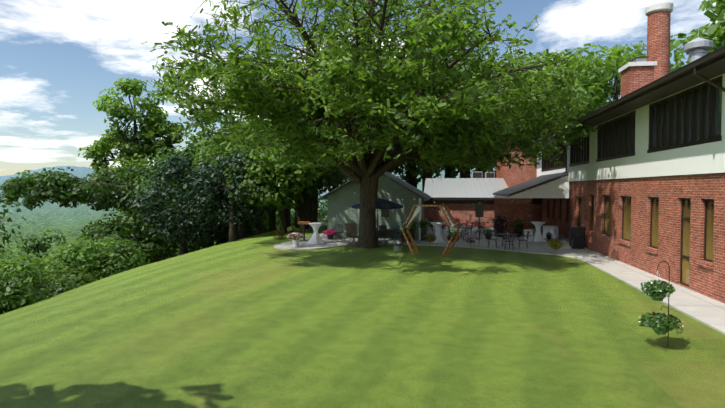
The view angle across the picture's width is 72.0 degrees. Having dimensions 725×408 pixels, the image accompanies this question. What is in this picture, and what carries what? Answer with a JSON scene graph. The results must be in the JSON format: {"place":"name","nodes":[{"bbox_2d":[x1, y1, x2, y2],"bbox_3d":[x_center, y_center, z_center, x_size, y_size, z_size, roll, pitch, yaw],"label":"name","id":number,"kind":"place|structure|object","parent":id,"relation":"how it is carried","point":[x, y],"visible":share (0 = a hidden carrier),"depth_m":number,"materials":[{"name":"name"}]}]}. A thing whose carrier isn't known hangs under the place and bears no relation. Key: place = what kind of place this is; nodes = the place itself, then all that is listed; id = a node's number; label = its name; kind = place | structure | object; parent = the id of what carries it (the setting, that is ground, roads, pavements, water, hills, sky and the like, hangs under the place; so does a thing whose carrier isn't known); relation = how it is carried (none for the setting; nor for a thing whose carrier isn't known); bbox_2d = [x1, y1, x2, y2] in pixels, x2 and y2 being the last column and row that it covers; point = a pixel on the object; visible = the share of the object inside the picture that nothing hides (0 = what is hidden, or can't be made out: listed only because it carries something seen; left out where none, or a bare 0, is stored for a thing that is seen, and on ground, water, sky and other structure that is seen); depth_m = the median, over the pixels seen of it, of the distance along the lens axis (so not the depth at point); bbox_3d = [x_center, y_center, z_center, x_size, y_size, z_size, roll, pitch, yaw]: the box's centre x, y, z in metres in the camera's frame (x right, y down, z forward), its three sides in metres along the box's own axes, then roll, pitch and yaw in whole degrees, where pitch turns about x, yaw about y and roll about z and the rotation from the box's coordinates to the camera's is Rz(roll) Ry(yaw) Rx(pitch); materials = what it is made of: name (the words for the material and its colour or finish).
{"place":"outdoors","nodes":[
{"label":"outdoors","id":0,"kind":"place"},
{"bbox_2d":[0,167,724,407],"bbox_3d":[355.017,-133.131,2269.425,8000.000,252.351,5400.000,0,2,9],"label":"ground","id":1,"kind":"structure","parent":0,"point":[258,321],"depth_m":10.28,"materials":[{"name":"green plant"}]},
{"bbox_2d":[126,143,279,248],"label":"leaves","id":2,"kind":"object","parent":1,"relation":"on","point":[199,182],"visible":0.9,"depth_m":35.15,"materials":[{"name":"green plant"}]},
{"bbox_2d":[0,79,444,282],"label":"leaves","id":3,"kind":"object","parent":1,"relation":"on","point":[43,186],"visible":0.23,"depth_m":42.47,"materials":[{"name":"green plant"}]},
{"bbox_2d":[0,165,459,271],"bbox_3d":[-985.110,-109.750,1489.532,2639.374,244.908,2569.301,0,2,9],"label":"forest","id":4,"kind":"object","parent":1,"relation":"on","point":[69,222],"visible":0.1,"depth_m":666.79,"materials":[{"name":"green plant"}]},
{"bbox_2d":[274,226,285,238],"bbox_3d":[-5.006,1.740,30.396,0.755,0.852,0.785,1,2,36],"label":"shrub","id":5,"kind":"object","parent":1,"relation":"on","point":[279,231],"visible":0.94,"depth_m":30.30,"materials":[{"name":"green plant"}]},
{"bbox_2d":[11,62,620,282],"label":"trees","id":6,"kind":"object","parent":1,"relation":"on","point":[307,210],"visible":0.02,"depth_m":48.48,"materials":[{"name":"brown plant"}]},
{"bbox_2d":[0,28,723,314],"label":"leaves","id":7,"kind":"object","parent":6,"relation":"on","point":[18,291],"visible":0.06,"depth_m":26.98,"materials":[{"name":"green plant"}]},
{"bbox_2d":[0,0,724,313],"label":"leaves","id":8,"kind":"object","parent":1,"relation":"on","point":[296,176],"visible":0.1,"depth_m":49.12,"materials":[{"name":"green plant"}]},
{"bbox_2d":[141,0,599,247],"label":"tree","id":9,"kind":"object","parent":1,"relation":"on","point":[338,65],"depth_m":20.07,"materials":[{"name":"green plant"}]},
{"bbox_2d":[402,204,459,256],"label":"hexagonal wedding arch","id":10,"kind":"structure","parent":1,"relation":"on","point":[444,213],"depth_m":22.67,"materials":[{"name":"brown wood"}]},
{"bbox_2d":[424,2,724,302],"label":"building","id":11,"kind":"structure","parent":1,"relation":"on","point":[640,184],"depth_m":19.03,"materials":[{"name":"brick"}]},
{"bbox_2d":[0,0,724,175],"label":"sky","id":12,"kind":"structure","parent":0,"point":[57,57],"materials":[{"name":"blue"}]},
{"bbox_2d":[274,227,724,334],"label":"patio","id":13,"kind":"structure","parent":0,"point":[706,310],"depth_m":21.50,"materials":[{"name":"concrete"}]},
{"bbox_2d":[307,223,323,243],"bbox_3d":[-2.561,1.610,27.398,0.816,1.110,0.816,-2,2,-45],"label":"cocktail table","id":14,"kind":"object","parent":13,"relation":"on","point":[315,238],"visible":0.96,"depth_m":27.24,"materials":[{"name":"white fabric"}]},
{"bbox_2d":[345,223,358,244],"bbox_3d":[-0.502,1.621,26.994,0.720,1.137,0.854,-1,2,-21],"label":"swivel chair","id":15,"kind":"object","parent":13,"relation":"on","point":[351,230],"visible":0.83,"depth_m":27.23,"materials":[{"name":"black metal"}]},
{"bbox_2d":[317,172,430,239],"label":"green building","id":16,"kind":"structure","parent":13,"relation":"on","point":[343,199],"depth_m":29.78,"materials":[{"name":"green paint"}]},
{"bbox_2d":[354,174,565,203],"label":"string lights","id":17,"kind":"object","parent":16,"relation":"on","point":[465,203],"visible":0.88,"depth_m":29.41,"materials":[{"name":"white glass"}]},
{"bbox_2d":[352,196,402,242],"bbox_3d":[0.829,0.859,27.565,2.630,2.600,2.630,-1,2,-25],"label":"umbrella","id":18,"kind":"object","parent":13,"relation":"on","point":[392,205],"visible":0.62,"depth_m":26.92,"materials":[{"name":"blue fabric"}]},
{"bbox_2d":[377,204,393,241],"bbox_3d":[1.150,1.105,26.487,1.091,2.187,1.008,0,2,9],"label":"speaker","id":19,"kind":"object","parent":13,"relation":"on","point":[384,212],"visible":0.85,"depth_m":26.39},
{"bbox_2d":[376,225,394,240],"bbox_3d":[0.815,1.670,27.234,1.900,1.000,0.725,0,2,0],"label":"chair","id":20,"kind":"object","parent":13,"relation":"on","point":[391,231],"visible":0.42,"depth_m":26.87,"materials":[{"name":"black metal"}]},
{"bbox_2d":[333,219,528,250],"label":"patio chairs","id":21,"kind":"object","parent":13,"relation":"on","point":[471,227],"visible":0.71,"depth_m":29.13,"materials":[{"name":"black metal"}]},
{"bbox_2d":[430,222,444,242],"bbox_3d":[4.208,1.595,27.899,0.816,1.110,0.816,0,2,0],"label":"cocktail table","id":22,"kind":"object","parent":13,"relation":"on","point":[438,237],"visible":0.92,"depth_m":27.70,"materials":[{"name":"white fabric"}]},
{"bbox_2d":[401,216,507,242],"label":"potted plants","id":23,"kind":"object","parent":13,"relation":"on","point":[495,223],"visible":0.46,"depth_m":30.92,"materials":[{"name":"green plant"}]},
{"bbox_2d":[288,230,653,313],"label":"flowers","id":24,"kind":"object","parent":13,"relation":"on","point":[328,231],"visible":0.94,"depth_m":29.32,"materials":[{"name":"pink plant"}]},
{"bbox_2d":[280,221,669,346],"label":"patio props","id":25,"kind":"object","parent":13,"relation":"on","point":[576,236],"visible":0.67,"depth_m":26.06,"materials":[{"name":"green plant"}]},
{"bbox_2d":[278,215,683,334],"bbox_3d":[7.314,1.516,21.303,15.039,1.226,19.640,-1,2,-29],"label":"potted plants","id":26,"kind":"object","parent":25,"relation":"on","point":[453,228],"visible":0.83,"depth_m":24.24,"materials":[{"name":"green plant"}]},
{"bbox_2d":[400,233,562,249],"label":"potted plants","id":27,"kind":"object","parent":25,"relation":"in","point":[554,242],"visible":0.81,"depth_m":23.52,"materials":[{"name":"green plant"}]},
{"bbox_2d":[469,204,489,244],"bbox_3d":[6.248,1.106,26.468,1.092,2.187,1.006,0,2,9],"label":"speaker","id":28,"kind":"object","parent":13,"relation":"on","point":[479,211],"visible":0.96,"depth_m":26.40},
{"bbox_2d":[531,221,545,241],"bbox_3d":[10.028,1.577,28.488,0.820,1.110,0.820,0,2,9],"label":"cocktail table","id":29,"kind":"object","parent":13,"relation":"on","point":[537,236],"visible":0.92,"depth_m":28.30,"materials":[{"name":"white fabric"}]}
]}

